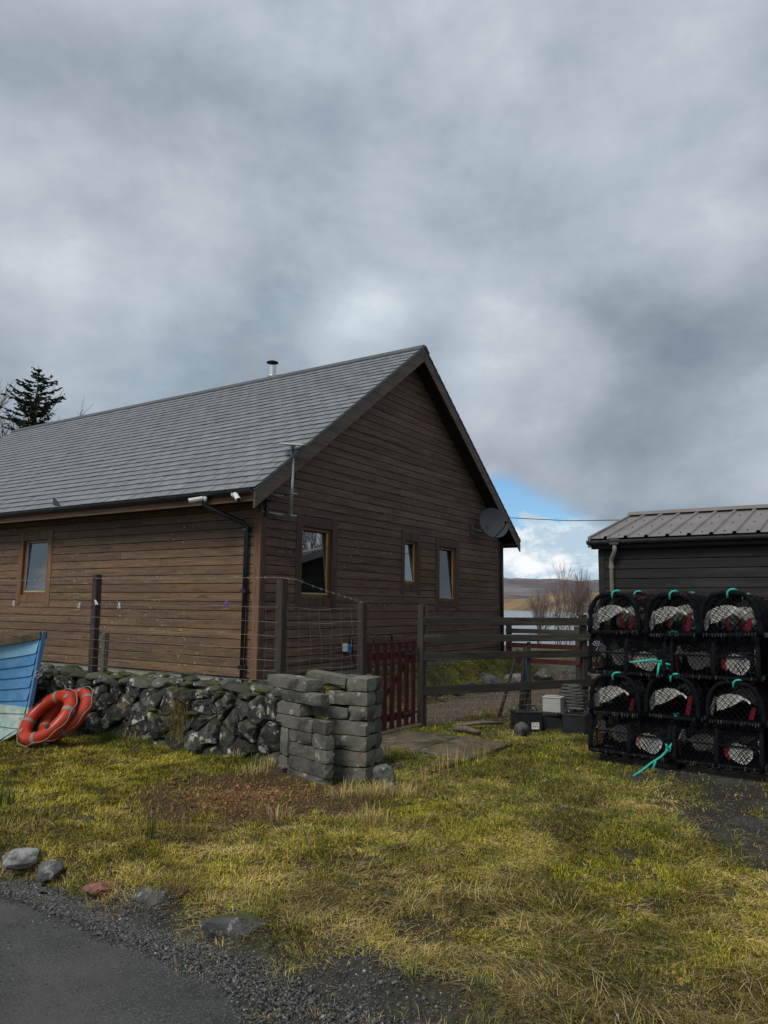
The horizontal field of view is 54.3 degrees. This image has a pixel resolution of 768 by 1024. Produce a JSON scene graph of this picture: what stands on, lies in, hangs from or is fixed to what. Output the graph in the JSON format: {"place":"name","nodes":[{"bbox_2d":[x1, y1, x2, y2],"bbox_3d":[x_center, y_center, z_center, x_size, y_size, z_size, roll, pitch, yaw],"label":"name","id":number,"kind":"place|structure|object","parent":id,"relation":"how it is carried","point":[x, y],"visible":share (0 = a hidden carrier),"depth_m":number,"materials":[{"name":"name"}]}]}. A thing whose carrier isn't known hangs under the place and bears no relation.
{"place":"outdoors","nodes":[
{"label":"outdoors","id":0,"kind":"place"},
{"bbox_2d":[0,892,261,1023],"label":"road","id":1,"kind":"structure","parent":0,"point":[50,952],"depth_m":3.37,"materials":[{"name":"grey asphalt"}]},
{"bbox_2d":[0,876,411,1023],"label":"road grit","id":2,"kind":"object","parent":1,"relation":"on","point":[159,1008],"visible":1,"depth_m":3.44,"materials":[{"name":"grey gravel"}]},
{"bbox_2d":[0,645,767,1023],"bbox_3d":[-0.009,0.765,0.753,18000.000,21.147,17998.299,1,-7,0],"label":"ground","id":3,"kind":"structure","parent":0,"point":[654,907],"depth_m":4.35,"materials":[{"name":"green plant"}]},
{"bbox_2d":[2,847,38,869],"bbox_3d":[-2.327,2.214,4.788,0.219,0.121,0.238,3,-7,-17],"label":"rock","id":4,"kind":"object","parent":3,"relation":"on","point":[20,858],"visible":1,"depth_m":4.73,"materials":[{"name":"grey stone"}]},
{"bbox_2d":[0,631,46,740],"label":"rowing boat","id":5,"kind":"object","parent":3,"relation":"on","point":[20,660],"visible":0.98,"depth_m":8.48,"materials":[{"name":"paint"}]},
{"bbox_2d":[0,366,65,437],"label":"spruce tree","id":6,"kind":"object","parent":3,"relation":"on","point":[31,407],"visible":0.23,"depth_m":32.45,"materials":[{"name":"green plant"}]},
{"bbox_2d":[0,379,92,436],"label":"bare tree","id":7,"kind":"object","parent":3,"relation":"on","point":[5,403],"visible":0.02,"depth_m":34.00,"materials":[{"name":"brown plant"}]},
{"bbox_2d":[16,688,77,746],"bbox_3d":[-3.727,2.272,8.296,0.758,0.758,0.151,-8,-54,30],"label":"life ring","id":8,"kind":"object","parent":3,"relation":"on","point":[26,736],"visible":1,"depth_m":8.21,"materials":[{"name":"orange plastic"}]},
{"bbox_2d":[37,859,63,881],"bbox_3d":[-2.066,2.224,4.644,0.159,0.135,0.131,1,-7,0],"label":"rock","id":9,"kind":"object","parent":3,"relation":"on","point":[48,870],"visible":1,"depth_m":4.61,"materials":[{"name":"grey stone"}]},
{"bbox_2d":[37,686,93,741],"bbox_3d":[-3.612,2.293,8.495,0.758,0.151,0.758,-26,29,11],"label":"life ring","id":10,"kind":"object","parent":3,"relation":"on","point":[85,696],"visible":0.62,"depth_m":8.40,"materials":[{"name":"orange plastic"}]},
{"bbox_2d":[82,882,112,896],"bbox_3d":[-1.668,2.206,4.375,0.188,0.089,0.136,2,-7,-11],"label":"rock","id":11,"kind":"object","parent":3,"relation":"on","point":[95,889],"visible":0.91,"depth_m":4.33,"materials":[{"name":"pink stone"}]},
{"bbox_2d":[132,886,167,906],"bbox_3d":[-1.299,2.181,4.198,0.230,0.169,0.183,-6,-10,43],"label":"rock","id":12,"kind":"object","parent":3,"relation":"on","point":[140,894],"visible":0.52,"depth_m":4.14,"materials":[{"name":"grey stone"}]},
{"bbox_2d":[33,663,285,762],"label":"stone wall","id":13,"kind":"structure","parent":3,"relation":"on","point":[226,715],"depth_m":8.38,"materials":[{"name":"grey stone"}]},
{"bbox_2d":[162,682,189,742],"bbox_3d":[-2.349,2.212,8.275,0.542,0.697,0.354,-4,-8,32],"label":"hanging straw","id":14,"kind":"object","parent":13,"relation":"hanging from","point":[176,712],"visible":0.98,"depth_m":8.30,"materials":[{"name":"beige plant"}]},
{"bbox_2d":[0,574,362,688],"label":"wire fence","id":15,"kind":"object","parent":13,"relation":"on","point":[281,620],"visible":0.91,"depth_m":8.79,"materials":[{"name":"grey metal"}]},
{"bbox_2d":[201,911,264,938],"bbox_3d":[-0.773,2.143,3.870,0.352,0.131,0.155,0,-7,7],"label":"rock","id":16,"kind":"object","parent":3,"relation":"on","point":[219,926],"visible":0.8,"depth_m":3.83,"materials":[{"name":"grey stone"}]},
{"bbox_2d":[108,768,388,845],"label":"peat crumbs","id":17,"kind":"object","parent":3,"relation":"on","point":[238,798],"visible":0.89,"depth_m":6.14,"materials":[{"name":"brown soil"}]},
{"bbox_2d":[0,344,520,685],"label":"timber house","id":18,"kind":"structure","parent":3,"relation":"on","point":[396,491],"depth_m":12.53,"materials":[{"name":"wood"}]},
{"bbox_2d":[15,529,54,604],"bbox_3d":[-6.112,0.985,13.244,1.009,1.310,0.172,-4,-8,33],"label":"window","id":19,"kind":"structure","parent":18,"relation":"in","point":[35,562],"depth_m":13.26,"materials":[{"name":"brown wood"}]},
{"bbox_2d":[187,496,206,502],"bbox_3d":[-2.559,-0.174,10.237,0.250,0.125,0.090,5,-8,-29],"label":"security camera","id":20,"kind":"object","parent":18,"relation":"attached to","point":[197,499],"visible":1,"depth_m":10.22,"materials":[{"name":"white plastic"}]},
{"bbox_2d":[231,492,240,501],"bbox_3d":[-1.952,-0.206,9.904,0.090,0.169,0.238,4,-8,-27],"label":"security camera","id":21,"kind":"object","parent":18,"relation":"attached to","point":[235,495],"visible":1,"depth_m":9.85,"materials":[{"name":"white plastic"}]},
{"bbox_2d":[262,442,305,517],"bbox_3d":[-1.409,-0.471,10.542,0.571,1.117,0.392,1,-7,0],"label":"internet antenna","id":22,"kind":"object","parent":18,"relation":"attached to","point":[292,448],"visible":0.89,"depth_m":10.50,"materials":[{"name":"metal"}]},
{"bbox_2d":[294,514,337,609],"bbox_3d":[-1.079,0.776,11.389,0.172,1.400,0.997,-4,-8,33],"label":"window","id":23,"kind":"structure","parent":18,"relation":"in","point":[316,540],"depth_m":11.42,"materials":[{"name":"brown wood"}]},
{"bbox_2d":[342,635,356,666],"bbox_3d":[-0.486,2.251,11.922,0.080,0.597,0.514,-4,-8,33],"label":"power socket","id":24,"kind":"object","parent":18,"relation":"attached to","point":[347,649],"visible":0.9,"depth_m":11.79,"materials":[{"name":"blue plastic"}]},
{"bbox_2d":[400,530,420,594],"bbox_3d":[0.447,0.932,13.692,0.134,1.135,0.676,-4,-8,33],"label":"window","id":25,"kind":"structure","parent":18,"relation":"in","point":[410,560],"depth_m":13.76,"materials":[{"name":"brown wood"}]},
{"bbox_2d":[435,537,458,609],"bbox_3d":[1.196,1.234,14.850,0.172,1.400,0.970,-4,-8,33],"label":"window","id":26,"kind":"structure","parent":18,"relation":"in","point":[447,566],"depth_m":14.91,"materials":[{"name":"brown wood"}]},
{"bbox_2d":[470,508,508,537],"bbox_3d":[2.241,0.225,15.888,0.792,0.652,0.525,-1,-7,9],"label":"satellite dish","id":27,"kind":"object","parent":18,"relation":"attached to","point":[493,522],"visible":1,"depth_m":15.93,"materials":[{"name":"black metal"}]},
{"bbox_2d":[510,517,614,520],"bbox_3d":[4.595,0.128,19.033,6.380,0.549,0.028,-6,-9,41],"label":"overhead cable","id":28,"kind":"object","parent":18,"relation":"attached to","point":[568,520],"visible":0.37,"depth_m":18.90,"materials":[{"name":"black metal"}]},
{"bbox_2d":[277,763,290,769],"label":"rock","id":29,"kind":"object","parent":3,"relation":"on","point":[283,766],"visible":0.83,"depth_m":7.14,"materials":[{"name":"grey stone"}]},
{"bbox_2d":[267,670,383,785],"bbox_3d":[-0.662,2.057,7.224,1.200,1.041,0.708,-4,-8,33],"label":"concrete block pile","id":30,"kind":"object","parent":3,"relation":"on","point":[344,739],"visible":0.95,"depth_m":7.01,"materials":[{"name":"grey concrete"}]},
{"bbox_2d":[0,704,677,1023],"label":"grass tufts","id":31,"kind":"object","parent":3,"relation":"on","point":[385,790],"visible":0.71,"depth_m":4.67,"materials":[{"name":"beige plant"}]},
{"bbox_2d":[357,602,366,674],"bbox_3d":[-0.267,1.945,8.893,0.085,1.740,0.095,-4,-8,33],"label":"gate post","id":32,"kind":"object","parent":3,"relation":"on","point":[362,641],"visible":0.46,"depth_m":8.91,"materials":[{"name":"wood"}]},
{"bbox_2d":[366,633,418,730],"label":"garden gate","id":33,"kind":"structure","parent":32,"relation":"attached to","point":[399,654],"depth_m":9.51,"materials":[{"name":"red wood"}]},
{"bbox_2d":[0,839,766,1023],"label":"verge gravel","id":34,"kind":"structure","parent":3,"relation":"on","point":[37,897],"depth_m":3.59,"materials":[{"name":"grey gravel"}]},
{"bbox_2d":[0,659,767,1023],"bbox_3d":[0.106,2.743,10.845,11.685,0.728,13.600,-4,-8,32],"label":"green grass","id":35,"kind":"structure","parent":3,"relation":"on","point":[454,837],"depth_m":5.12,"materials":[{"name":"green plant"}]},
{"bbox_2d":[0,659,767,1023],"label":"dead grass","id":36,"kind":"structure","parent":3,"relation":"on","point":[386,929],"depth_m":4.10,"materials":[{"name":"beige plant"}]},
{"bbox_2d":[0,736,767,1023],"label":"loose straw","id":37,"kind":"object","parent":3,"relation":"on","point":[422,899],"visible":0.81,"depth_m":4.16,"materials":[{"name":"yellow plant"}]},
{"bbox_2d":[373,764,394,786],"bbox_3d":[0.002,2.331,6.624,0.200,0.220,0.171,6,4,1],"label":"rock","id":38,"kind":"object","parent":3,"relation":"on","point":[381,771],"visible":0.84,"depth_m":6.56,"materials":[{"name":"grey stone"}]},
{"bbox_2d":[380,782,394,789],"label":"rock","id":39,"kind":"object","parent":3,"relation":"on","point":[389,785],"visible":0.27,"depth_m":6.53,"materials":[{"name":"grey stone"}]},
{"bbox_2d":[417,604,426,726],"bbox_3d":[0.513,2.108,10.050,0.085,1.720,0.125,-4,-8,33],"label":"gate post","id":40,"kind":"object","parent":3,"relation":"on","point":[422,679],"visible":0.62,"depth_m":10.01,"materials":[{"name":"brown wood"}]},
{"bbox_2d":[379,722,512,772],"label":"slab path","id":41,"kind":"structure","parent":3,"relation":"on","point":[427,743],"depth_m":8.47,"materials":[{"name":"grey concrete"}]},
{"bbox_2d":[452,726,480,734],"bbox_3d":[1.046,2.744,9.442,0.430,0.088,0.084,-6,-10,44],"label":"driftwood","id":42,"kind":"object","parent":3,"relation":"on","point":[465,729],"visible":0.95,"depth_m":9.42,"materials":[{"name":"wood"}]},
{"bbox_2d":[464,681,475,684],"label":"boulder","id":43,"kind":"object","parent":3,"relation":"on","point":[470,682],"visible":0.38,"depth_m":13.65,"materials":[{"name":"grey stone"}]},
{"bbox_2d":[461,720,502,725],"bbox_3d":[1.298,2.794,9.891,0.699,0.077,0.066,6,-9,-35],"label":"driftwood","id":44,"kind":"object","parent":3,"relation":"on","point":[482,722],"visible":0.93,"depth_m":9.88,"materials":[{"name":"wood"}]},
{"bbox_2d":[479,673,502,683],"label":"boulder","id":45,"kind":"object","parent":3,"relation":"on","point":[485,678],"visible":0.48,"depth_m":14.33,"materials":[{"name":"grey stone"}]},
{"bbox_2d":[497,648,518,717],"bbox_3d":[1.832,2.518,11.023,0.421,0.997,0.050,5,-8,-31],"label":"leaning pole","id":46,"kind":"object","parent":3,"relation":"on","point":[506,692],"visible":0.76,"depth_m":11.01,"materials":[{"name":"brown wood"}]},
{"bbox_2d":[504,673,520,681],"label":"boulder","id":47,"kind":"object","parent":3,"relation":"on","point":[516,677],"visible":0.45,"depth_m":15.05,"materials":[{"name":"grey stone"}]},
{"bbox_2d":[424,614,601,724],"bbox_3d":[1.904,2.270,10.737,3.137,1.600,0.122,4,-8,-27],"label":"rail fence","id":48,"kind":"object","parent":3,"relation":"on","point":[582,637],"visible":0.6,"depth_m":10.66,"materials":[{"name":"wood"}]},
{"bbox_2d":[513,722,529,736],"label":"rock","id":49,"kind":"object","parent":3,"relation":"on","point":[520,728],"visible":0.93,"depth_m":9.30,"materials":[{"name":"grey stone"}]},
{"bbox_2d":[519,647,525,708],"bbox_3d":[2.027,2.503,10.973,0.066,1.014,0.287,-3,-8,30],"label":"leaning pole","id":50,"kind":"object","parent":3,"relation":"on","point":[521,696],"visible":0.59,"depth_m":10.98,"materials":[{"name":"brown wood"}]},
{"bbox_2d":[523,646,526,708],"bbox_3d":[2.125,2.521,11.158,0.074,1.021,0.249,-4,-9,33],"label":"leaning pole","id":51,"kind":"object","parent":3,"relation":"on","point":[525,698],"visible":0.29,"depth_m":11.09,"materials":[{"name":"blue paint"}]},
{"bbox_2d":[510,705,542,731],"bbox_3d":[1.860,2.691,9.792,0.372,0.331,0.278,1,-7,-6],"label":"vehicle battery","id":52,"kind":"object","parent":3,"relation":"on","point":[532,719],"visible":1,"depth_m":9.67,"materials":[{"name":"plastic"}]},
{"bbox_2d":[524,589,562,643],"bbox_3d":[7.488,5.018,35.592,1.804,3.015,3.135,-2,-8,18],"label":"bare tree","id":53,"kind":"object","parent":3,"relation":"on","point":[538,612],"visible":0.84,"depth_m":35.80,"materials":[{"name":"brown plant"}]},
{"bbox_2d":[534,668,554,680],"bbox_3d":[3.372,3.435,15.670,0.414,0.335,0.549,-5,-9,40],"label":"boulder","id":54,"kind":"object","parent":3,"relation":"on","point":[543,674],"visible":0.77,"depth_m":15.52,"materials":[{"name":"grey stone"}]},
{"bbox_2d":[542,712,561,729],"bbox_3d":[2.239,2.758,9.958,0.282,0.247,0.212,0,-7,8],"label":"vehicle battery","id":55,"kind":"object","parent":3,"relation":"on","point":[553,721],"visible":0.68,"depth_m":9.86,"materials":[{"name":"plastic"}]},
{"bbox_2d":[542,695,564,712],"bbox_3d":[2.241,2.533,9.906,0.252,0.210,0.212,-3,-8,28],"label":"storage box","id":56,"kind":"object","parent":55,"relation":"on","point":[553,703],"visible":1,"depth_m":9.82,"materials":[{"name":"white plastic"}]},
{"bbox_2d":[506,625,600,678],"bbox_3d":[5.493,2.975,14.841,6.600,1.300,0.125,-4,-8,33],"label":"garden fence","id":57,"kind":"object","parent":3,"relation":"on","point":[510,645],"visible":0.28,"depth_m":16.06,"materials":[{"name":"brown wood"}]},
{"bbox_2d":[536,558,596,644],"bbox_3d":[8.149,3.891,32.739,3.098,4.131,3.643,1,-7,0],"label":"bare tree","id":58,"kind":"object","parent":3,"relation":"on","point":[557,603],"visible":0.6,"depth_m":32.83,"materials":[{"name":"brown plant"}]},
{"bbox_2d":[544,589,595,644],"bbox_3d":[9.902,5.622,39.709,2.510,3.713,3.069,-4,-8,31],"label":"bare tree","id":59,"kind":"object","parent":3,"relation":"on","point":[554,608],"visible":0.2,"depth_m":39.53,"materials":[{"name":"brown plant"}]},
{"bbox_2d":[554,569,594,645],"bbox_3d":[7.836,3.832,29.879,2.061,3.270,2.667,-5,-9,39],"label":"bare tree","id":60,"kind":"object","parent":3,"relation":"on","point":[578,602],"visible":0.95,"depth_m":29.64,"materials":[{"name":"brown plant"}]},
{"bbox_2d":[561,707,589,734],"bbox_3d":[2.489,2.701,9.724,0.312,0.307,0.282,-3,-8,24],"label":"vehicle battery","id":61,"kind":"object","parent":3,"relation":"on","point":[575,722],"visible":0.98,"depth_m":9.61,"materials":[{"name":"plastic"}]},
{"bbox_2d":[562,667,590,678],"bbox_3d":[4.146,3.527,16.095,0.527,0.384,0.671,3,-7,-16],"label":"boulder","id":62,"kind":"object","parent":3,"relation":"on","point":[569,671],"visible":0.34,"depth_m":16.00,"materials":[{"name":"grey stone"}]},
{"bbox_2d":[570,706,596,728],"bbox_3d":[2.669,2.747,10.021,0.312,0.295,0.212,2,-7,-10],"label":"vehicle battery","id":63,"kind":"object","parent":3,"relation":"on","point":[575,710],"visible":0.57,"depth_m":9.99,"materials":[{"name":"plastic"}]},
{"bbox_2d":[559,684,584,708],"bbox_3d":[2.535,2.477,10.094,0.362,0.329,0.363,1,-7,0],"label":"rope coil","id":64,"kind":"object","parent":63,"relation":"on","point":[574,697],"visible":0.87,"depth_m":9.97,"materials":[{"name":"grey fabric"}]},
{"bbox_2d":[600,746,678,769],"bbox_3d":[3.008,2.644,8.304,0.780,0.080,1.530,-4,-8,33],"label":"pallet","id":65,"kind":"object","parent":3,"relation":"on","point":[620,759],"visible":0.3,"depth_m":7.69,"materials":[{"name":"brown wood"}]},
{"bbox_2d":[588,707,681,761],"bbox_3d":[2.646,2.301,7.868,0.868,0.463,0.550,-2,-9,34],"label":"lobster creel","id":66,"kind":"object","parent":65,"relation":"on","point":[603,725],"visible":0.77,"depth_m":7.75,"materials":[{"name":"black rubber"}]},
{"bbox_2d":[588,670,662,717],"bbox_3d":[2.618,1.917,8.088,0.557,0.459,0.870,-6,-8,35],"label":"lobster creel","id":67,"kind":"object","parent":66,"relation":"on","point":[628,707],"visible":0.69,"depth_m":7.85,"materials":[{"name":"black fabric"}]},
{"bbox_2d":[587,632,679,677],"bbox_3d":[2.650,1.485,7.950,0.836,0.464,0.560,-5,-8,35],"label":"lobster creel","id":68,"kind":"object","parent":67,"relation":"on","point":[603,649],"visible":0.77,"depth_m":7.84,"materials":[{"name":"black fabric"}]},
{"bbox_2d":[587,590,659,634],"bbox_3d":[2.633,1.103,8.210,0.572,0.466,0.867,-6,-10,33],"label":"lobster creel","id":69,"kind":"object","parent":68,"relation":"on","point":[601,613],"visible":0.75,"depth_m":7.97,"materials":[{"name":"black fabric"}]},
{"bbox_2d":[630,659,669,675],"bbox_3d":[2.687,1.562,7.531,0.410,0.173,0.052,0,-7,8],"label":"teal rope","id":70,"kind":"object","parent":68,"relation":"attached to","point":[659,662],"visible":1,"depth_m":7.53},
{"bbox_2d":[606,702,692,749],"bbox_3d":[2.930,2.364,8.318,0.875,0.455,0.561,-3,-8,32],"label":"lobster creel","id":71,"kind":"object","parent":65,"relation":"on","point":[639,731],"visible":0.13,"depth_m":8.25,"materials":[{"name":"black fabric"}]},
{"bbox_2d":[619,696,694,737],"bbox_3d":[3.240,2.412,8.753,0.851,0.475,0.568,-3,-8,35],"label":"lobster creel","id":72,"kind":"object","parent":65,"relation":"on","point":[646,724],"visible":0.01,"depth_m":8.75,"materials":[{"name":"black fabric"}]},
{"bbox_2d":[612,666,666,702],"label":"lobster creel","id":73,"kind":"object","parent":72,"relation":"on","point":[627,687],"visible":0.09,"depth_m":8.58,"materials":[{"name":"black fabric"}]},
{"bbox_2d":[602,635,691,668],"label":"lobster creel","id":74,"kind":"object","parent":73,"relation":"on","point":[635,652],"visible":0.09,"depth_m":8.38,"materials":[{"name":"black rubber"}]},
{"bbox_2d":[619,628,700,665],"bbox_3d":[3.251,1.597,8.856,0.862,0.477,0.541,-5,-8,31],"label":"lobster creel","id":75,"kind":"object","parent":73,"relation":"on","point":[645,647],"visible":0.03,"depth_m":8.81,"materials":[{"name":"black rubber"}]},
{"bbox_2d":[614,590,653,629],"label":"lobster creel","id":76,"kind":"object","parent":75,"relation":"on","point":[638,592],"visible":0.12,"depth_m":8.67,"materials":[{"name":"black rubber"}]},
{"bbox_2d":[664,592,718,629],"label":"lobster creel","id":77,"kind":"object","parent":75,"relation":"on","point":[681,616],"visible":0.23,"depth_m":8.36,"materials":[{"name":"black rubber"}]},
{"bbox_2d":[586,504,767,721],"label":"timber shed","id":78,"kind":"structure","parent":3,"relation":"on","point":[707,551],"depth_m":11.08,"materials":[{"name":"wood"}]},
{"bbox_2d":[614,762,767,882],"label":"yard stones","id":79,"kind":"object","parent":3,"relation":"on","point":[717,806],"visible":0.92,"depth_m":6.20,"materials":[{"name":"grey gravel"}]},
{"bbox_2d":[686,764,767,781],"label":"pallet","id":80,"kind":"object","parent":3,"relation":"on","point":[750,775],"visible":0.38,"depth_m":7.20,"materials":[{"name":"brown wood"}]},
{"bbox_2d":[671,715,767,772],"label":"lobster creel","id":81,"kind":"object","parent":80,"relation":"on","point":[727,760],"visible":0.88,"depth_m":7.29,"materials":[{"name":"black rubber"}]},
{"bbox_2d":[633,743,671,775],"bbox_3d":[2.618,2.413,7.308,0.512,0.288,0.044,4,-8,-24],"label":"teal rope","id":82,"kind":"object","parent":81,"relation":"hanging from","point":[667,749],"visible":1,"depth_m":7.31,"materials":[{"name":"teal fabric"}]},
{"bbox_2d":[643,669,713,722],"bbox_3d":[3.094,1.878,7.786,0.554,0.470,0.852,-3,-8,36],"label":"lobster creel","id":83,"kind":"object","parent":81,"relation":"on","point":[697,714],"visible":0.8,"depth_m":7.57,"materials":[{"name":"black rubber"}]},
{"bbox_2d":[705,679,767,727],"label":"lobster creel","id":84,"kind":"object","parent":81,"relation":"on","point":[716,703],"visible":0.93,"depth_m":7.26,"materials":[{"name":"black rubber"}]},
{"bbox_2d":[668,630,766,681],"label":"lobster creel","id":85,"kind":"object","parent":84,"relation":"on","point":[758,656],"visible":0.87,"depth_m":7.39,"materials":[{"name":"black fabric"}]},
{"bbox_2d":[644,590,704,637],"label":"lobster creel","id":86,"kind":"object","parent":85,"relation":"on","point":[658,602],"visible":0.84,"depth_m":7.62,"materials":[{"name":"black rubber"}]},
{"bbox_2d":[693,725,757,751],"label":"lobster creel","id":87,"kind":"object","parent":80,"relation":"on","point":[734,732],"visible":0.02,"depth_m":8.17,"materials":[{"name":"black rubber"}]},
{"bbox_2d":[667,667,721,707],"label":"lobster creel","id":88,"kind":"object","parent":87,"relation":"on","point":[683,698],"visible":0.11,"depth_m":8.37,"materials":[{"name":"black fabric"}]},
{"bbox_2d":[684,713,767,758],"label":"lobster creel","id":89,"kind":"object","parent":80,"relation":"on","point":[706,751],"visible":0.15,"depth_m":7.81,"materials":[{"name":"black rubber"}]},
{"bbox_2d":[723,669,767,712],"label":"lobster creel","id":90,"kind":"object","parent":89,"relation":"on","point":[747,704],"visible":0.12,"depth_m":7.96,"materials":[{"name":"black fabric"}]},
{"bbox_2d":[692,640,754,671],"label":"lobster creel","id":91,"kind":"object","parent":90,"relation":"on","point":[723,651],"visible":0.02,"depth_m":8.27,"materials":[{"name":"black plastic"}]},
{"bbox_2d":[718,593,767,632],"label":"lobster creel","id":92,"kind":"object","parent":91,"relation":"on","point":[738,618],"visible":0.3,"depth_m":8.05,"materials":[{"name":"black plastic"}]},
{"bbox_2d":[681,637,767,676],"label":"lobster creel","id":93,"kind":"object","parent":90,"relation":"on","point":[765,641],"visible":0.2,"depth_m":7.85,"materials":[{"name":"black plastic"}]},
{"bbox_2d":[699,588,767,637],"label":"lobster creel","id":94,"kind":"object","parent":93,"relation":"on","point":[710,609],"visible":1,"depth_m":7.35,"materials":[{"name":"black fabric"}]},
{"bbox_2d":[0,0,767,580],"label":"sky","id":95,"kind":"structure","parent":0,"point":[565,202],"materials":[{"name":"grey"}]},
{"bbox_2d":[387,673,575,725],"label":"path gravel","id":96,"kind":"structure","parent":0,"point":[478,702],"depth_m":12.34,"materials":[{"name":"gravel"}]},
{"bbox_2d":[504,578,598,612],"bbox_3d":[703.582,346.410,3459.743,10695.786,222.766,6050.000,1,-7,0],"label":"hills","id":97,"kind":"structure","parent":0,"point":[517,591],"depth_m":2950.15,"materials":[{"name":"brown plant"}]},
{"bbox_2d":[504,610,599,645],"bbox_3d":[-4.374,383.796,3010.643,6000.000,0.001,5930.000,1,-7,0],"label":"water","id":98,"kind":"structure","parent":0,"point":[511,613],"depth_m":301.07,"materials":[{"name":"grey liquid"}]}
]}

